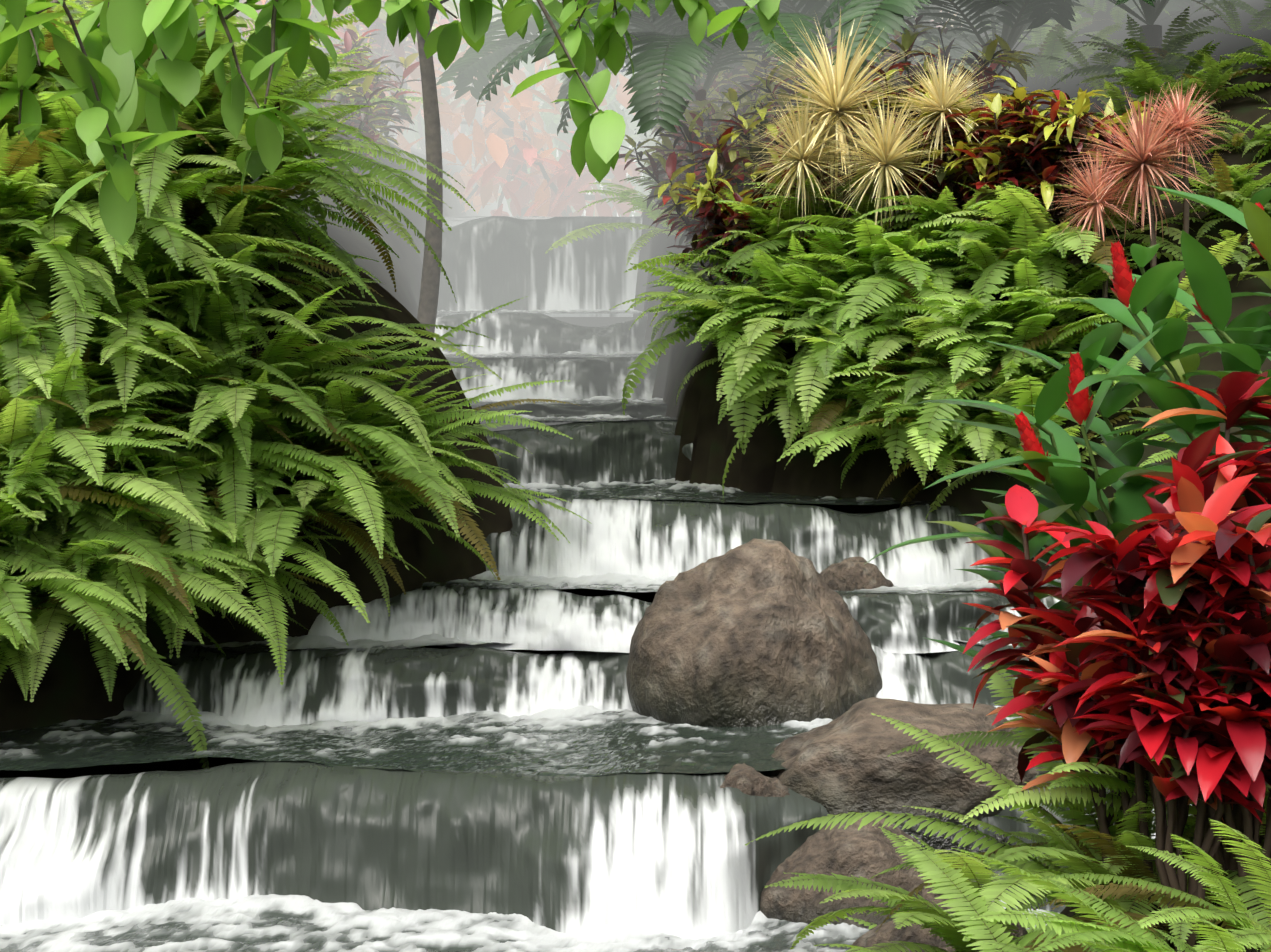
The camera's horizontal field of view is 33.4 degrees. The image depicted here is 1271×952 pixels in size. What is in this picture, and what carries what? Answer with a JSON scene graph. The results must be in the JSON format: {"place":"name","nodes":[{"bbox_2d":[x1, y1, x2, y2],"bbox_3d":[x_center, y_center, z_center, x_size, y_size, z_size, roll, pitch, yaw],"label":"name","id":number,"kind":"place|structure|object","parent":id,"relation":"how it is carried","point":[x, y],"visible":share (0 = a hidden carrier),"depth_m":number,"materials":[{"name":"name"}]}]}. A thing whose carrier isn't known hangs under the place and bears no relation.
{"place":"outdoors","nodes":[
{"label":"outdoors","id":0,"kind":"place"},
{"bbox_2d":[0,894,1059,951],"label":"pool water","id":1,"kind":"structure","parent":0,"point":[275,923],"depth_m":7.87,"materials":[{"name":"white liquid"}]},
{"bbox_2d":[437,216,642,316],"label":"cascade water","id":2,"kind":"structure","parent":0,"point":[490,263],"depth_m":16.71,"materials":[{"name":"white liquid"}]},
{"bbox_2d":[437,309,642,314],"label":"pool water","id":3,"kind":"structure","parent":0,"point":[578,311],"depth_m":15.96,"materials":[{"name":"grey liquid"}]},
{"bbox_2d":[443,216,640,226],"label":"pool water","id":4,"kind":"structure","parent":0,"point":[454,221],"depth_m":17.12,"materials":[{"name":"grey liquid"}]},
{"bbox_2d":[434,312,652,354],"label":"cascade water","id":5,"kind":"structure","parent":0,"point":[525,333],"depth_m":15.14,"materials":[{"name":"white liquid"}]},
{"bbox_2d":[0,705,1099,776],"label":"pool water","id":6,"kind":"structure","parent":0,"point":[584,741],"depth_m":9.00,"materials":[{"name":"grey liquid"}]},
{"bbox_2d":[442,351,657,357],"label":"pool water","id":7,"kind":"structure","parent":0,"point":[501,354],"depth_m":14.50,"materials":[{"name":"white liquid"}]},
{"bbox_2d":[445,357,658,404],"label":"cascade water","id":8,"kind":"structure","parent":0,"point":[588,377],"depth_m":13.80,"materials":[{"name":"white liquid"}]},
{"bbox_2d":[472,396,665,404],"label":"pool water","id":9,"kind":"structure","parent":0,"point":[600,400],"depth_m":13.37,"materials":[{"name":"white liquid"}]},
{"bbox_2d":[472,402,666,422],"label":"cascade water","id":10,"kind":"structure","parent":0,"point":[637,410],"depth_m":13.03,"materials":[{"name":"grey liquid"}]},
{"bbox_2d":[479,414,676,421],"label":"pool water","id":11,"kind":"structure","parent":0,"point":[601,417],"depth_m":12.70,"materials":[{"name":"white liquid"}]},
{"bbox_2d":[198,0,963,163],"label":"shrub","id":12,"kind":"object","parent":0,"point":[406,47],"depth_m":19.80,"materials":[{"name":"green plant"}]},
{"bbox_2d":[123,642,1050,726],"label":"cascade water","id":13,"kind":"structure","parent":0,"point":[359,684],"depth_m":9.75,"materials":[{"name":"white liquid"}]},
{"bbox_2d":[485,420,692,484],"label":"cascade water","id":14,"kind":"structure","parent":0,"point":[627,451],"depth_m":12.31,"materials":[{"name":"grey liquid"}]},
{"bbox_2d":[0,759,1191,939],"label":"cascade water","id":15,"kind":"structure","parent":0,"point":[671,853],"depth_m":8.24,"materials":[{"name":"white liquid"}]},
{"bbox_2d":[181,633,1011,651],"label":"pool water","id":16,"kind":"structure","parent":0,"point":[310,642],"depth_m":10.00,"materials":[{"name":"grey liquid"}]},
{"bbox_2d":[616,59,649,146],"label":"sky","id":17,"kind":"structure","parent":0,"point":[625,69],"materials":[{"name":"grey"}]},
{"bbox_2d":[0,0,1270,951],"bbox_3d":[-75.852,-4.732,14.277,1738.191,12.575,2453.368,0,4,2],"label":"ground","id":18,"kind":"structure","parent":0,"point":[72,684],"depth_m":11.13,"materials":[{"name":"soil"}]},
{"bbox_2d":[0,0,591,768],"bbox_3d":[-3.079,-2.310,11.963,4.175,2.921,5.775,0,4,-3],"label":"fern bank","id":19,"kind":"structure","parent":18,"relation":"on","point":[12,60],"depth_m":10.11,"materials":[{"name":"green plant"}]},
{"bbox_2d":[44,0,442,163],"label":"shrub","id":20,"kind":"object","parent":19,"relation":"on","point":[408,98],"visible":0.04,"depth_m":15.11,"materials":[{"name":"green plant"}]},
{"bbox_2d":[224,23,420,196],"bbox_3d":[-2.351,-2.660,15.081,1.548,1.431,2.380,0,4,2],"label":"croton plant","id":21,"kind":"object","parent":18,"relation":"on","point":[369,89],"depth_m":15.23,"materials":[{"name":"green plant"}]},
{"bbox_2d":[0,0,789,338],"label":"tree","id":22,"kind":"object","parent":18,"relation":"on","point":[120,41],"depth_m":7.96,"materials":[{"name":"green plant"}]},
{"bbox_2d":[359,0,663,216],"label":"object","id":23,"kind":"object","parent":18,"relation":"on","point":[536,193],"depth_m":20.41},
{"bbox_2d":[0,222,1240,932],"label":"fern","id":24,"kind":"object","parent":18,"relation":"on","point":[748,374],"visible":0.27,"depth_m":10.66,"materials":[{"name":"green plant"}]},
{"bbox_2d":[626,538,881,774],"bbox_3d":[0.549,0.866,9.828,1.206,1.160,0.972,-1,5,-15],"label":"boulder","id":25,"kind":"object","parent":18,"relation":"on","point":[753,632],"visible":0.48,"depth_m":9.51,"materials":[{"name":"stone"}]},
{"bbox_2d":[720,763,789,796],"bbox_3d":[0.456,1.393,8.465,0.412,0.483,0.359,-2,5,-27],"label":"rock","id":26,"kind":"object","parent":18,"relation":"on","point":[744,778],"visible":0.1,"depth_m":8.36,"materials":[{"name":"stone"}]},
{"bbox_2d":[436,0,1230,251],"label":"palm","id":27,"kind":"object","parent":18,"relation":"on","point":[673,49],"depth_m":13.40,"materials":[{"name":"green plant"}]},
{"bbox_2d":[760,816,942,928],"bbox_3d":[0.890,1.631,8.270,0.845,0.618,0.729,0,5,-4],"label":"rock","id":28,"kind":"object","parent":18,"relation":"on","point":[868,851],"visible":0.42,"depth_m":8.06,"materials":[{"name":"stone"}]},
{"bbox_2d":[820,556,895,592],"bbox_3d":[1.063,0.640,10.454,0.445,0.490,0.554,3,5,34],"label":"rock","id":29,"kind":"object","parent":18,"relation":"on","point":[852,573],"visible":0.27,"depth_m":10.31,"materials":[{"name":"stone"}]},
{"bbox_2d":[545,154,1182,517],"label":"fern bank","id":30,"kind":"structure","parent":18,"relation":"on","point":[901,272],"depth_m":10.94,"materials":[{"name":"green plant"}]},
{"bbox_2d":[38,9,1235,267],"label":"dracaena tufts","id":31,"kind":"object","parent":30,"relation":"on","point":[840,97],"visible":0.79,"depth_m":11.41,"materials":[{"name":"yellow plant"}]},
{"bbox_2d":[270,79,1188,366],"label":"dracaena canes","id":32,"kind":"object","parent":30,"relation":"on","point":[1102,237],"visible":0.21,"depth_m":10.70,"materials":[{"name":"brown plant"}]},
{"bbox_2d":[618,0,1036,254],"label":"croton shrub","id":33,"kind":"object","parent":30,"relation":"on","point":[903,43],"depth_m":13.19,"materials":[{"name":"plant"}]},
{"bbox_2d":[663,254,1046,485],"bbox_3d":[1.143,-0.617,11.556,2.553,1.177,1.320,4,6,40],"label":"fern cover","id":34,"kind":"object","parent":30,"relation":"on","point":[859,406],"visible":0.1,"depth_m":11.04,"materials":[{"name":"green plant"}]},
{"bbox_2d":[628,42,1171,293],"bbox_3d":[1.029,-2.041,13.425,2.212,2.069,5.928,-2,5,-20],"label":"croton plant","id":35,"kind":"object","parent":30,"relation":"on","point":[985,156],"depth_m":11.59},
{"bbox_2d":[758,697,1047,862],"bbox_3d":[1.103,1.250,8.688,1.406,0.697,0.895,1,5,13],"label":"flat rock","id":36,"kind":"object","parent":18,"relation":"on","point":[842,764],"visible":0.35,"depth_m":8.35,"materials":[{"name":"stone"}]},
{"bbox_2d":[847,896,1027,951],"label":"rock","id":37,"kind":"object","parent":18,"relation":"on","point":[888,932],"visible":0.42,"depth_m":6.03,"materials":[{"name":"stone"}]},
{"bbox_2d":[745,654,1270,951],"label":"fern bank","id":38,"kind":"structure","parent":18,"relation":"on","point":[981,922],"depth_m":4.81,"materials":[{"name":"green plant"}]},
{"bbox_2d":[839,0,1270,302],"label":"fern cover","id":39,"kind":"object","parent":18,"relation":"on","point":[1145,76],"depth_m":11.93,"materials":[{"name":"green plant"}]},
{"bbox_2d":[962,371,1270,951],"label":"croton plant","id":40,"kind":"object","parent":18,"relation":"on","point":[1227,523],"depth_m":4.69,"materials":[{"name":"red plant"}]},
{"bbox_2d":[985,261,1270,784],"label":"ginger canes","id":41,"kind":"object","parent":18,"relation":"on","point":[1221,336],"visible":0.17,"depth_m":5.79,"materials":[{"name":"green plant"}]},
{"bbox_2d":[865,185,1270,768],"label":"ginger plant","id":42,"kind":"object","parent":41,"relation":"on","point":[1156,292],"depth_m":5.80,"materials":[{"name":"green plant"}]},
{"bbox_2d":[308,586,1059,653],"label":"cascade water","id":43,"kind":"structure","parent":0,"point":[554,619],"depth_m":10.13,"materials":[{"name":"white liquid"}]},
{"bbox_2d":[503,478,932,504],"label":"pool water","id":44,"kind":"structure","parent":0,"point":[667,489],"depth_m":11.54,"materials":[{"name":"grey liquid"}]},
{"bbox_2d":[422,571,1060,593],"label":"pool water","id":45,"kind":"structure","parent":0,"point":[607,581],"depth_m":10.52,"materials":[{"name":"white liquid"}]},
{"bbox_2d":[483,498,1006,586],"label":"cascade water","id":46,"kind":"structure","parent":0,"point":[653,539],"depth_m":10.82,"materials":[{"name":"white liquid"}]}
]}

